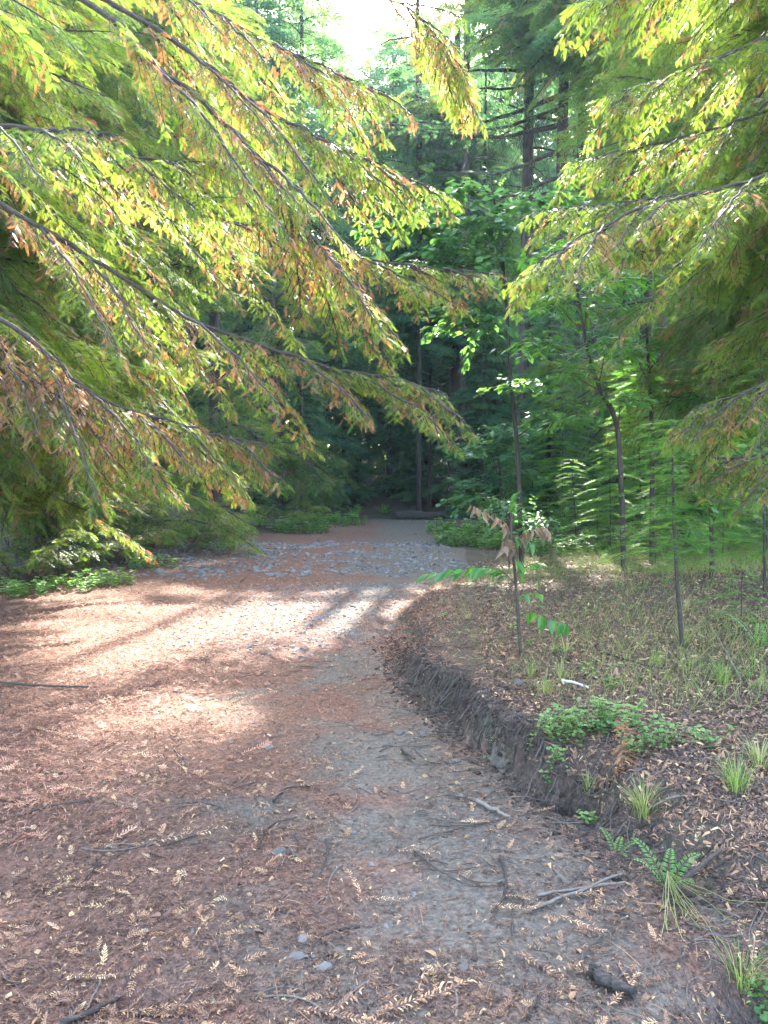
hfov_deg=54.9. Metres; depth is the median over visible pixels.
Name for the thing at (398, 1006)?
fallen spray
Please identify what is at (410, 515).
fallen log
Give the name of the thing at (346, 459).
conifer
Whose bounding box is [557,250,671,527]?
conifer
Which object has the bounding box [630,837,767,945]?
fern
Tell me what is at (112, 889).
fallen spray
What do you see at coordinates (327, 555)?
gravel
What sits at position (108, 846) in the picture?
stick
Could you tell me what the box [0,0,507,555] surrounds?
redwood tree
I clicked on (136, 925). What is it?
fallen spray
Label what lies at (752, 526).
fir sapling
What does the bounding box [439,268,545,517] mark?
conifer
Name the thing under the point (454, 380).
tall conifer
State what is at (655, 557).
fir sapling
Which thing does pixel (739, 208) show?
redwood tree
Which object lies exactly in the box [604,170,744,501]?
conifer
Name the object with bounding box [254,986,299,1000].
stick
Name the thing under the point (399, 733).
rock
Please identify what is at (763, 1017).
herb
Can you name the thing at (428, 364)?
tall conifer
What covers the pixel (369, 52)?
conifer
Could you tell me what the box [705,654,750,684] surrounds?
grass tuft
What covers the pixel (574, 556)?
grass
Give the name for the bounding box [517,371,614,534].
fir sapling
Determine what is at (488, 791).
rock
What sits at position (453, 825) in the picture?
stick
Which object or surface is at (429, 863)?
stick
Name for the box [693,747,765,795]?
grass tuft
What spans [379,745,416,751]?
stick
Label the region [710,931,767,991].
grass tuft
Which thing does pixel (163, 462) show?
conifer
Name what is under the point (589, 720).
herb
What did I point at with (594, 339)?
tall conifer
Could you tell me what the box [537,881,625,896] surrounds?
stick
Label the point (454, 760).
rock
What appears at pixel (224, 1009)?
fallen spray
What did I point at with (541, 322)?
conifer
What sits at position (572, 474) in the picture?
fir sapling
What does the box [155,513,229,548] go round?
redwood sprout
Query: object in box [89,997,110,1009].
fallen spray
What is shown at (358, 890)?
fallen spray
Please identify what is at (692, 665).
grass tuft
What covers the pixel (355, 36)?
sky
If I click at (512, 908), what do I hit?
stick
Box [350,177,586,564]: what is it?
hazel tree
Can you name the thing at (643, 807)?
grass tuft
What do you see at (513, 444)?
fir sapling
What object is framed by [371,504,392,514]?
fern
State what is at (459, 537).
herb
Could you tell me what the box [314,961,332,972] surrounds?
rock
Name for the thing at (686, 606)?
grass tuft
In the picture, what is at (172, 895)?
stick
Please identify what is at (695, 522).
fir sapling
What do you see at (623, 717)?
herb
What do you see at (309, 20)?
conifer
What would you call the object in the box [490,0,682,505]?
tall conifer
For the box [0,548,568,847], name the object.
needle duff
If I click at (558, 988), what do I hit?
fallen spray
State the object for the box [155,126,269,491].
conifer
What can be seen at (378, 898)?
fallen spray
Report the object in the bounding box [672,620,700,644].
grass tuft
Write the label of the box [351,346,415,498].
conifer
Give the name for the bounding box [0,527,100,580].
redwood sprout
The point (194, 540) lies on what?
redwood sprout
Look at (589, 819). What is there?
herb
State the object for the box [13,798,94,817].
stick
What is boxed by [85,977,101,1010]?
stick
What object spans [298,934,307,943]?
rock
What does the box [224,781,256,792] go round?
stick
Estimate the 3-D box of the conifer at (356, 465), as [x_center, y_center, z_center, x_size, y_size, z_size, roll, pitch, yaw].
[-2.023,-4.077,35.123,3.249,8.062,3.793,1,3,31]
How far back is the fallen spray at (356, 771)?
4.02 m
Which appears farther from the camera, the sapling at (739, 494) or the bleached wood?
the sapling at (739, 494)
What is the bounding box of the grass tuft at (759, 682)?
[748,673,767,689]
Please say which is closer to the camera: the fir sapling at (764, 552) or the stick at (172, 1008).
the stick at (172, 1008)
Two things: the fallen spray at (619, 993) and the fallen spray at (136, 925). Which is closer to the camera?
the fallen spray at (619, 993)
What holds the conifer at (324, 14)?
on the forest floor
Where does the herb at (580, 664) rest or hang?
on the forest floor
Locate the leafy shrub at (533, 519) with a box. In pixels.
[464,493,564,566]
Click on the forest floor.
(476, 553)
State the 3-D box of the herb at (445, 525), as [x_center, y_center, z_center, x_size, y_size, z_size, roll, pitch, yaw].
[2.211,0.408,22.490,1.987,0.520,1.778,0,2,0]
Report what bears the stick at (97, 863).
on the path
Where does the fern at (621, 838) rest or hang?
on the forest floor
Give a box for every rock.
[153,568,164,572]
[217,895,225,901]
[261,561,269,564]
[263,745,273,749]
[270,847,285,854]
[289,951,304,960]
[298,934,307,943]
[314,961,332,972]
[396,731,403,735]
[418,731,426,737]
[450,758,460,762]
[459,961,469,972]
[478,789,491,794]
[513,678,523,685]
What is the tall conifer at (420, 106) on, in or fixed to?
on the forest floor
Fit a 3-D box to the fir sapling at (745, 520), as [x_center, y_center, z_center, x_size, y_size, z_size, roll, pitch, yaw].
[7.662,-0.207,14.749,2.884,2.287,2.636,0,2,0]
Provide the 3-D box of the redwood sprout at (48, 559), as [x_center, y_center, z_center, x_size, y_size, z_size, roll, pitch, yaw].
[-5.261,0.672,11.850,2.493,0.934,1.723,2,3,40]
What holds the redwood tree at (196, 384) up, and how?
on the forest floor
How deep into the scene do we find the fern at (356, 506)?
27.51 m
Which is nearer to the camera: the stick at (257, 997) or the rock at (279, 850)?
the stick at (257, 997)
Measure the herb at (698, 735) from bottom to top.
0.121 m
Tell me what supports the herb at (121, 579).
on the path
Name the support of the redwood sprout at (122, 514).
on the forest floor
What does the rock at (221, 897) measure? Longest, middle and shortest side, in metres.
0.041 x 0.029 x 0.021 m
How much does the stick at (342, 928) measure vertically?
0.017 m
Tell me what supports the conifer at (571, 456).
on the forest floor
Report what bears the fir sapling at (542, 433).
on the forest floor
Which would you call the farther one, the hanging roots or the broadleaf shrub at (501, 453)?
the broadleaf shrub at (501, 453)
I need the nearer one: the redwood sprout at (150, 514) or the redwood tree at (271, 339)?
the redwood sprout at (150, 514)
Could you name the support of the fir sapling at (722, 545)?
on the forest floor
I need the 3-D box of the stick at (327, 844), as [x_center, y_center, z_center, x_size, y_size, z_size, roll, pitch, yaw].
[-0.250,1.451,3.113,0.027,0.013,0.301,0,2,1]
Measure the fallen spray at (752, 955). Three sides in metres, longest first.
0.254 x 0.107 x 0.025 m
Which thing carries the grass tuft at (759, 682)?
on the forest floor
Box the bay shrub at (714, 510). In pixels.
[643,427,767,580]
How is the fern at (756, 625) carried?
on the forest floor
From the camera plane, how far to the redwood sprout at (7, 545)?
13.80 m
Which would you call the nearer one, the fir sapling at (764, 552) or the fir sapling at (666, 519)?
the fir sapling at (764, 552)
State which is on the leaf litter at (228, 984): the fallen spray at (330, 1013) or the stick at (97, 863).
the fallen spray at (330, 1013)
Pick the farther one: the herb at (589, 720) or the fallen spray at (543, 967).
the herb at (589, 720)
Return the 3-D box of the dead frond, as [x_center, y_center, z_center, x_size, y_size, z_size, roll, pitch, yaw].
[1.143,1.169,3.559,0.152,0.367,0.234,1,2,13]
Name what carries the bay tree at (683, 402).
on the forest floor
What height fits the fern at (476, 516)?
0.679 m
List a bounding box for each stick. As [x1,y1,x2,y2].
[0,680,87,687]
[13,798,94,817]
[32,869,114,890]
[60,996,118,1023]
[82,838,159,851]
[82,860,99,882]
[84,844,131,870]
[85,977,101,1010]
[104,843,132,848]
[135,983,198,1015]
[159,868,186,921]
[161,835,194,846]
[170,801,221,807]
[175,691,212,693]
[216,854,243,884]
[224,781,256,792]
[240,550,275,581]
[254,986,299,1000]
[258,817,295,849]
[265,994,325,1014]
[272,785,309,801]
[275,847,290,876]
[307,925,359,967]
[315,897,330,922]
[318,838,328,876]
[328,864,341,902]
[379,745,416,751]
[400,746,415,759]
[413,849,462,883]
[419,818,504,839]
[430,818,500,825]
[432,958,457,1017]
[475,798,509,817]
[482,805,514,821]
[491,854,507,913]
[511,888,513,935]
[526,982,551,1018]
[527,872,623,911]
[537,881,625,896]
[579,933,602,976]
[597,649,666,668]
[641,795,740,811]
[666,841,766,897]
[675,923,743,971]
[708,622,741,681]
[711,903,767,941]
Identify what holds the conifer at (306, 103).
on the forest floor
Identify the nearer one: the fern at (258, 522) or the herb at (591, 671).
the herb at (591, 671)
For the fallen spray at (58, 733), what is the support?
on the path
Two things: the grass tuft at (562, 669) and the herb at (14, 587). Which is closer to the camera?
the grass tuft at (562, 669)
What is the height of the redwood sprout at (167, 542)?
0.701 m
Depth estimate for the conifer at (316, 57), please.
42.05 m
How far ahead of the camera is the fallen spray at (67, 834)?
3.28 m
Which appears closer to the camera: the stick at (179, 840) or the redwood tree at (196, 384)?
the stick at (179, 840)
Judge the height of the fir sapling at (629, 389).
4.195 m
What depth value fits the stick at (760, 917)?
2.63 m
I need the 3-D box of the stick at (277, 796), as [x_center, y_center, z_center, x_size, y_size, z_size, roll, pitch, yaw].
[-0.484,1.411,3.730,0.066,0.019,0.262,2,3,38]
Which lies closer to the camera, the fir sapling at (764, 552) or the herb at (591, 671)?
the herb at (591, 671)
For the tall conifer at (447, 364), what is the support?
on the forest floor
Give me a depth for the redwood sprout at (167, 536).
13.44 m
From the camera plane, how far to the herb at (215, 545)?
16.47 m
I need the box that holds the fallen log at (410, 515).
[395,510,444,519]
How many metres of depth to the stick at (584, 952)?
2.47 m
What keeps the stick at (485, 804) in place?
on the path
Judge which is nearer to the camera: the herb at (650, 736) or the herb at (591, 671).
the herb at (650, 736)
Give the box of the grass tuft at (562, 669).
[544,651,579,678]
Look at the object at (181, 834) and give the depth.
3.22 m
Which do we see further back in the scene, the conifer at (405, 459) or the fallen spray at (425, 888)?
the conifer at (405, 459)
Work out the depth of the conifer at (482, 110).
53.79 m
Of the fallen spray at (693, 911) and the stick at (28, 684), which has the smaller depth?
the fallen spray at (693, 911)
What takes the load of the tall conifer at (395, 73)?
on the forest floor
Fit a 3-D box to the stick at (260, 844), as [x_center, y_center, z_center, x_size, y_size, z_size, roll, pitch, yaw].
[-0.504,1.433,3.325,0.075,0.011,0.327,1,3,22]
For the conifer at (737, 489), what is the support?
on the forest floor
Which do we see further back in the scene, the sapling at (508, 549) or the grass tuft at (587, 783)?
the sapling at (508, 549)
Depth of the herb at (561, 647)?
5.58 m
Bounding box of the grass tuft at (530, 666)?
[508,652,543,676]
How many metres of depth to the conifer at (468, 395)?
29.79 m
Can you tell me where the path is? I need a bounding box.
[0,519,767,1023]
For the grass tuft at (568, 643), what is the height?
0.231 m
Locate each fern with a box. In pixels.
[245,506,274,527]
[343,504,367,517]
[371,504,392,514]
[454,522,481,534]
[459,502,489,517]
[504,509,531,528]
[600,827,635,857]
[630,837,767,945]
[722,613,767,645]
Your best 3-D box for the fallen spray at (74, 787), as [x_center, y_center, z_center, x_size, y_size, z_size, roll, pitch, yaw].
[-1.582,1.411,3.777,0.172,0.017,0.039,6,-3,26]
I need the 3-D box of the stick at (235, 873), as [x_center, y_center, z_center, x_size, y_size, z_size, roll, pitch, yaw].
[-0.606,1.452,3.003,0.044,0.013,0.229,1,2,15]
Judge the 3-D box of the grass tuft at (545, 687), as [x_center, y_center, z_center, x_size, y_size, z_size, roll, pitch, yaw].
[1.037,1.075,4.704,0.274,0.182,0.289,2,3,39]
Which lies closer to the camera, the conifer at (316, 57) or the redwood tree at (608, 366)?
the redwood tree at (608, 366)
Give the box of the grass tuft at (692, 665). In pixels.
[674,651,705,674]
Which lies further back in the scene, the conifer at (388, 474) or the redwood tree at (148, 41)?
the conifer at (388, 474)
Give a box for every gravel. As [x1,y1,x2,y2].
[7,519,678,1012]
[62,540,488,663]
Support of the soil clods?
on the forest floor
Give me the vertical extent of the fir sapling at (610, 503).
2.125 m
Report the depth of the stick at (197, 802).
3.62 m
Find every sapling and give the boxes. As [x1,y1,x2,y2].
[415,492,568,654]
[481,421,570,526]
[497,330,602,522]
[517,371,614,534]
[543,459,609,539]
[562,488,631,544]
[563,448,647,555]
[575,357,701,544]
[577,403,668,538]
[596,412,749,648]
[597,473,718,560]
[613,395,683,522]
[614,500,702,570]
[617,421,751,544]
[657,459,767,564]
[666,352,767,596]
[670,395,767,548]
[688,421,767,557]
[691,435,767,540]
[693,450,767,543]
[698,573,767,629]
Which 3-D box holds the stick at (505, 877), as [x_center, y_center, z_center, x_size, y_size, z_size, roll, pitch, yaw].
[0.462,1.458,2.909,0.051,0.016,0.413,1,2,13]
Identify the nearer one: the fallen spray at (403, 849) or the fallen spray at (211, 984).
the fallen spray at (211, 984)
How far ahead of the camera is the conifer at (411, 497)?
35.47 m
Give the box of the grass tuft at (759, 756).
[724,731,767,769]
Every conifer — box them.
[87,6,247,489]
[107,30,179,472]
[120,0,328,493]
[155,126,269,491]
[174,0,383,500]
[175,363,233,503]
[199,0,386,481]
[209,0,392,488]
[223,371,285,514]
[245,15,423,468]
[263,318,346,512]
[283,299,370,510]
[296,46,445,482]
[313,347,380,507]
[327,46,448,478]
[340,0,473,477]
[343,0,452,502]
[346,54,485,510]
[349,32,444,475]
[351,0,458,315]
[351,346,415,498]
[352,69,504,488]
[356,0,696,517]
[359,21,516,508]
[362,120,481,507]
[390,361,447,502]
[392,416,427,498]
[400,128,549,515]
[404,0,548,518]
[405,56,539,500]
[421,23,518,378]
[430,322,533,519]
[436,0,660,500]
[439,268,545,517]
[447,0,608,512]
[484,236,612,515]
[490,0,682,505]
[502,156,638,495]
[503,303,602,524]
[530,344,587,496]
[537,398,586,510]
[546,76,616,510]
[551,19,718,512]
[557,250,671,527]
[585,171,667,483]
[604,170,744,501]
[624,250,740,527]
[625,275,723,490]
[703,356,767,535]
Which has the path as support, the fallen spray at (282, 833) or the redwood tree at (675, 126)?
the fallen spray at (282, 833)
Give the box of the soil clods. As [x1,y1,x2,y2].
[366,629,749,908]
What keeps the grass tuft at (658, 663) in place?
on the forest floor
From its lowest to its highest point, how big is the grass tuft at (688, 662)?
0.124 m
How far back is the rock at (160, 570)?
12.95 m
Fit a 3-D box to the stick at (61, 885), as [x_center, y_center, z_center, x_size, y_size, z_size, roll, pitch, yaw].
[-1.213,1.451,2.915,0.318,0.026,0.128,-2,-2,-11]
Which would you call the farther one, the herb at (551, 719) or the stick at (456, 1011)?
the herb at (551, 719)
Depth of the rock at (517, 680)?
4.92 m
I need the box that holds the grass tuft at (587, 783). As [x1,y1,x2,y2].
[576,768,603,794]
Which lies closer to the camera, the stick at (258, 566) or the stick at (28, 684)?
the stick at (28, 684)
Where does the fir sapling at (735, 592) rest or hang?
on the forest floor
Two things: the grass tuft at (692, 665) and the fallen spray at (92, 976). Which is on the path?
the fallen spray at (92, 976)
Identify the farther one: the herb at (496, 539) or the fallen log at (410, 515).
the fallen log at (410, 515)
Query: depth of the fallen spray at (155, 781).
3.88 m
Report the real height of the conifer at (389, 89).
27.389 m
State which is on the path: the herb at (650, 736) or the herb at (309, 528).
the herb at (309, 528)
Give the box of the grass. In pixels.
[422,533,767,717]
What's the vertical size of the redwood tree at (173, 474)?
18.080 m
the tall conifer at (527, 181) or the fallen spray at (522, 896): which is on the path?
the fallen spray at (522, 896)
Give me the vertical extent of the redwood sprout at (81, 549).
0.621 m
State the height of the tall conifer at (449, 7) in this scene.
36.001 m
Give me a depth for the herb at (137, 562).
13.49 m
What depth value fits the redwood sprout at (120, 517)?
14.34 m
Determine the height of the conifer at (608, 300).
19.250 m
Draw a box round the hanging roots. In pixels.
[397,642,688,879]
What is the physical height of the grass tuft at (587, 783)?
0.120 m
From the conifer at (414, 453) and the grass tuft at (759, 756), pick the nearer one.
the grass tuft at (759, 756)
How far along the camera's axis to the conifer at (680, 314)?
20.89 m
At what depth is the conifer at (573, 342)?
37.52 m
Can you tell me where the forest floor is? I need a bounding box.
[0,455,767,945]
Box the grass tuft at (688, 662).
[686,649,706,664]
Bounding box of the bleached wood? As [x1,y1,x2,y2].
[561,679,588,688]
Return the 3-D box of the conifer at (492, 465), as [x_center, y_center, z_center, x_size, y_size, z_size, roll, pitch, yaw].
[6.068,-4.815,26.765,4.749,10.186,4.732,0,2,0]
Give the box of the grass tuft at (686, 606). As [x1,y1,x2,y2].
[665,591,696,609]
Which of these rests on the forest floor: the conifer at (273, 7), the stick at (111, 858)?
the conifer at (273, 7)
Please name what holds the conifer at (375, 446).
on the forest floor
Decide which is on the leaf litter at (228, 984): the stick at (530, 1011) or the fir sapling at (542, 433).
the stick at (530, 1011)
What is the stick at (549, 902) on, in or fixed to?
on the path
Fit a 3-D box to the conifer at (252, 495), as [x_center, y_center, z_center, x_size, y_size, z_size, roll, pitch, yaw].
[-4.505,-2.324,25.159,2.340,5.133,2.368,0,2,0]
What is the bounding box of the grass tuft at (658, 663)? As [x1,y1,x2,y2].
[650,646,665,664]
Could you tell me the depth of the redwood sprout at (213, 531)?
18.61 m
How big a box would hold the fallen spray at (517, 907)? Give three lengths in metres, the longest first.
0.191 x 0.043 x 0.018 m
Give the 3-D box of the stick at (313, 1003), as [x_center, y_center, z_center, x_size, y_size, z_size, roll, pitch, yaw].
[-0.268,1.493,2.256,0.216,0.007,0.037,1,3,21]
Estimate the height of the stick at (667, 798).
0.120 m
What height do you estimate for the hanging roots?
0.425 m
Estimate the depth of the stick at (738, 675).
5.25 m
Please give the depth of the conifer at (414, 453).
36.55 m
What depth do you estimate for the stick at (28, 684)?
5.76 m
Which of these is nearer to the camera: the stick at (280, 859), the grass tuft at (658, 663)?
the stick at (280, 859)
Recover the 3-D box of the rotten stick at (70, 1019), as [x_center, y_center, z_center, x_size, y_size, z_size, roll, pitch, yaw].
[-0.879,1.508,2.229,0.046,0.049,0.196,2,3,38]
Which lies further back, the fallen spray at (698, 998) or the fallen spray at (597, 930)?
the fallen spray at (597, 930)
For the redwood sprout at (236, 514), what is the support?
on the forest floor
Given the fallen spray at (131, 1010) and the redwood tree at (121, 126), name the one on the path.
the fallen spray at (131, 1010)
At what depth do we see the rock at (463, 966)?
2.40 m
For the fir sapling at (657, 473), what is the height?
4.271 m
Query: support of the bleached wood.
on the forest floor
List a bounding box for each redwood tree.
[0,0,160,573]
[0,0,198,564]
[0,0,259,568]
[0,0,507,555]
[8,0,208,543]
[65,0,276,556]
[66,14,210,521]
[151,0,321,520]
[172,81,351,511]
[498,0,767,527]
[530,0,722,530]
[545,0,767,541]
[576,0,767,461]
[674,101,767,514]
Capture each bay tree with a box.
[490,220,656,572]
[580,265,739,563]
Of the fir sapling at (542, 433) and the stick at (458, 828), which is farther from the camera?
the fir sapling at (542, 433)
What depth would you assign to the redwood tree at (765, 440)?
12.83 m
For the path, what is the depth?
3.47 m
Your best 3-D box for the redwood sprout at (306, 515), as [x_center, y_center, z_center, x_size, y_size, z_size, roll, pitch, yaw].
[-3.039,0.107,23.566,2.925,0.893,2.823,0,2,11]
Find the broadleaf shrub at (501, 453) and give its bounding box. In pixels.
[436,423,548,529]
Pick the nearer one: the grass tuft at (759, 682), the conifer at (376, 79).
the grass tuft at (759, 682)
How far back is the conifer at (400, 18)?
56.00 m
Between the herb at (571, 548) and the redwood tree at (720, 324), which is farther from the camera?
the herb at (571, 548)
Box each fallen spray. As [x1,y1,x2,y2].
[35,726,69,738]
[52,954,67,969]
[63,783,84,793]
[63,831,70,844]
[69,959,117,978]
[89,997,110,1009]
[108,886,132,898]
[112,1000,210,1017]
[119,921,151,929]
[128,927,155,949]
[132,989,236,1013]
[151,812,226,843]
[152,774,165,788]
[194,975,236,989]
[217,968,255,976]
[220,986,244,1011]
[268,831,293,837]
[296,987,397,1023]
[303,777,339,786]
[346,869,361,901]
[347,765,364,777]
[365,896,408,901]
[385,958,476,1015]
[392,841,439,853]
[415,880,436,895]
[490,902,538,910]
[501,890,538,899]
[518,953,600,989]
[540,985,572,992]
[551,886,572,902]
[559,915,606,932]
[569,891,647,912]
[575,875,604,897]
[606,960,642,1007]
[688,907,718,928]
[692,986,704,1010]
[721,824,767,850]
[732,921,760,1006]
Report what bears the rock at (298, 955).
on the path
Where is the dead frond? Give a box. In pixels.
[604,721,638,792]
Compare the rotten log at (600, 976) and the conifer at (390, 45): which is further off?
the conifer at (390, 45)
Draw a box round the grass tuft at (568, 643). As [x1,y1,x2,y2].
[556,625,582,651]
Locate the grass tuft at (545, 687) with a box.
[527,666,564,694]
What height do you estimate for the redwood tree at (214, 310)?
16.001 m
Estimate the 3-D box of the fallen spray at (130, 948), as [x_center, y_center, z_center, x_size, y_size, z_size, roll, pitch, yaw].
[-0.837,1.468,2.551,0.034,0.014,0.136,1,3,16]
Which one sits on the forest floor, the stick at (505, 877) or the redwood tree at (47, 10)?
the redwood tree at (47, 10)
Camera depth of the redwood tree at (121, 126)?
12.58 m
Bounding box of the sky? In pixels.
[242,0,730,445]
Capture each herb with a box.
[0,575,54,598]
[44,570,118,591]
[71,567,136,586]
[127,553,178,569]
[197,537,238,549]
[265,516,331,533]
[309,510,367,526]
[424,516,483,534]
[431,526,507,548]
[476,527,571,549]
[523,702,587,753]
[524,531,619,556]
[538,744,569,793]
[552,646,572,652]
[554,699,620,740]
[574,695,647,736]
[576,809,598,823]
[579,656,622,671]
[581,666,596,677]
[602,677,617,687]
[613,705,682,758]
[658,714,736,751]
[743,965,767,1023]
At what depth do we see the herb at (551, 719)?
3.87 m
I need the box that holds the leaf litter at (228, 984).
[0,558,767,1023]
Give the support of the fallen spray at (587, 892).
on the path
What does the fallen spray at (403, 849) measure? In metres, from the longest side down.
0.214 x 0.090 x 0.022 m
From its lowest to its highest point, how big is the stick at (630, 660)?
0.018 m
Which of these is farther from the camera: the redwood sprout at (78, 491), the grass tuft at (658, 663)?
the redwood sprout at (78, 491)
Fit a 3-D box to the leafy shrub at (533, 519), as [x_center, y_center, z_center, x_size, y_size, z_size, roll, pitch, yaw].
[2.264,0.329,12.520,1.889,1.296,1.172,2,3,42]
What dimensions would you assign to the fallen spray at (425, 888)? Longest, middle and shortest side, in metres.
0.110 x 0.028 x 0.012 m
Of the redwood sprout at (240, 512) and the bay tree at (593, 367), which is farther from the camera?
the redwood sprout at (240, 512)
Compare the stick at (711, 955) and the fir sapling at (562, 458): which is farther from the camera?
the fir sapling at (562, 458)
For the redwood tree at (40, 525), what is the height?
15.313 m
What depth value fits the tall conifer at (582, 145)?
29.41 m
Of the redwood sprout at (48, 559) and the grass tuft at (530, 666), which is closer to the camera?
the grass tuft at (530, 666)
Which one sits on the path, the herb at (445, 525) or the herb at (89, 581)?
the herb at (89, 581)
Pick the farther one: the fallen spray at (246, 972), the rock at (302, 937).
the rock at (302, 937)
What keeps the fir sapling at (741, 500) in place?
on the forest floor
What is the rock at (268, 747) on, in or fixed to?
on the path
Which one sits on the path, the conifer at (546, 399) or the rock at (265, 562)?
the rock at (265, 562)
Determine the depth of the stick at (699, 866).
2.90 m
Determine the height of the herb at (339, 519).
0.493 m
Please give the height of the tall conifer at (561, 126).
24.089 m
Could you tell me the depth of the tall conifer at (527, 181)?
24.65 m
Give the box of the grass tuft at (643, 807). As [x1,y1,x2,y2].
[614,774,671,818]
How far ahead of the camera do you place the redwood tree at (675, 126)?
15.56 m
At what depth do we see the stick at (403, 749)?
4.29 m
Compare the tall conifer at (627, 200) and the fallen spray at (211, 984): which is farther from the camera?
the tall conifer at (627, 200)
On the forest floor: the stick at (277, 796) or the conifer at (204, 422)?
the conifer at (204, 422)
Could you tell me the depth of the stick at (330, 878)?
2.96 m
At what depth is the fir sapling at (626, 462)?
17.56 m
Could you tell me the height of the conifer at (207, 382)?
27.628 m
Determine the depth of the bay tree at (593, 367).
9.90 m
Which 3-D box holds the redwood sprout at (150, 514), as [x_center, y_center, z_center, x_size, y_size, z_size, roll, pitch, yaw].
[-5.211,0.229,15.547,2.820,1.312,2.625,0,2,0]
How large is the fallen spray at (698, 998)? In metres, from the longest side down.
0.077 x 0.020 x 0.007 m
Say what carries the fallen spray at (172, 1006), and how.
on the path
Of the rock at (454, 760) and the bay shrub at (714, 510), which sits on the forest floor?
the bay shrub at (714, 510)
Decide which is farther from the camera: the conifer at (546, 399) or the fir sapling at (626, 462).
the conifer at (546, 399)
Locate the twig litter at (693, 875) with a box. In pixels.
[237,615,767,1023]
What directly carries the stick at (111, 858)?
on the path
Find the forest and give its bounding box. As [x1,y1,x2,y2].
[118,0,741,477]
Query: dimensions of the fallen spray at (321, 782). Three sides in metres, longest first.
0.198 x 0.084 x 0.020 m
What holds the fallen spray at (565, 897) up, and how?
on the leaf litter at (228, 984)
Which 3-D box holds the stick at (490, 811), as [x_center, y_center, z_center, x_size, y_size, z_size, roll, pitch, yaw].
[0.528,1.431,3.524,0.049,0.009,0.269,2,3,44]
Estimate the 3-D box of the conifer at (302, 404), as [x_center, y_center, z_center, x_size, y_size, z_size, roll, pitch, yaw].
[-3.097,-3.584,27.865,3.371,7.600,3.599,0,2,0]
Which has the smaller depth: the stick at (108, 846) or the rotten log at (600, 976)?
the rotten log at (600, 976)
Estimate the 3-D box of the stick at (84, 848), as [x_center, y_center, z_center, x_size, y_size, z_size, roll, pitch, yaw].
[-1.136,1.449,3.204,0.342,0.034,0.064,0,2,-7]
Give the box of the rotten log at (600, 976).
[588,963,637,997]
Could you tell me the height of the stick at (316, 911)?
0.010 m
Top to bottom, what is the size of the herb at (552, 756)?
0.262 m
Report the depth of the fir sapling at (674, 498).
5.61 m
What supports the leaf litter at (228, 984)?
on the forest floor
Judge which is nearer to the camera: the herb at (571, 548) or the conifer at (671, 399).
the herb at (571, 548)
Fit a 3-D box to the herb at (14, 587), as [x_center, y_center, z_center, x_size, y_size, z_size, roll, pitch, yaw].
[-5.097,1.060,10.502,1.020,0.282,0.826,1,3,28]
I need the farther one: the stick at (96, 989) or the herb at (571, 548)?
the herb at (571, 548)
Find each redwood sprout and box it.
[0,462,104,548]
[0,479,88,553]
[0,504,137,545]
[0,525,135,578]
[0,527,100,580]
[0,540,110,574]
[28,483,174,552]
[59,496,212,546]
[59,528,185,561]
[60,515,183,565]
[121,496,254,542]
[125,516,249,552]
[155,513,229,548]
[156,515,250,539]
[185,500,267,525]
[234,501,330,528]
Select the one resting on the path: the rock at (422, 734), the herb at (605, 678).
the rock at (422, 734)
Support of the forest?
on the forest floor
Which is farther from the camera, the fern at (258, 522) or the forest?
the forest
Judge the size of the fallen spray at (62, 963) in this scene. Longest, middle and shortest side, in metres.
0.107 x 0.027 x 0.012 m
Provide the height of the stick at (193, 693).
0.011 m
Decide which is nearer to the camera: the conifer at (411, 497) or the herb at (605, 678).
the herb at (605, 678)
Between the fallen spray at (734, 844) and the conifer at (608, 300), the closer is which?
the fallen spray at (734, 844)
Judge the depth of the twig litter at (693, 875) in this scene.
3.41 m

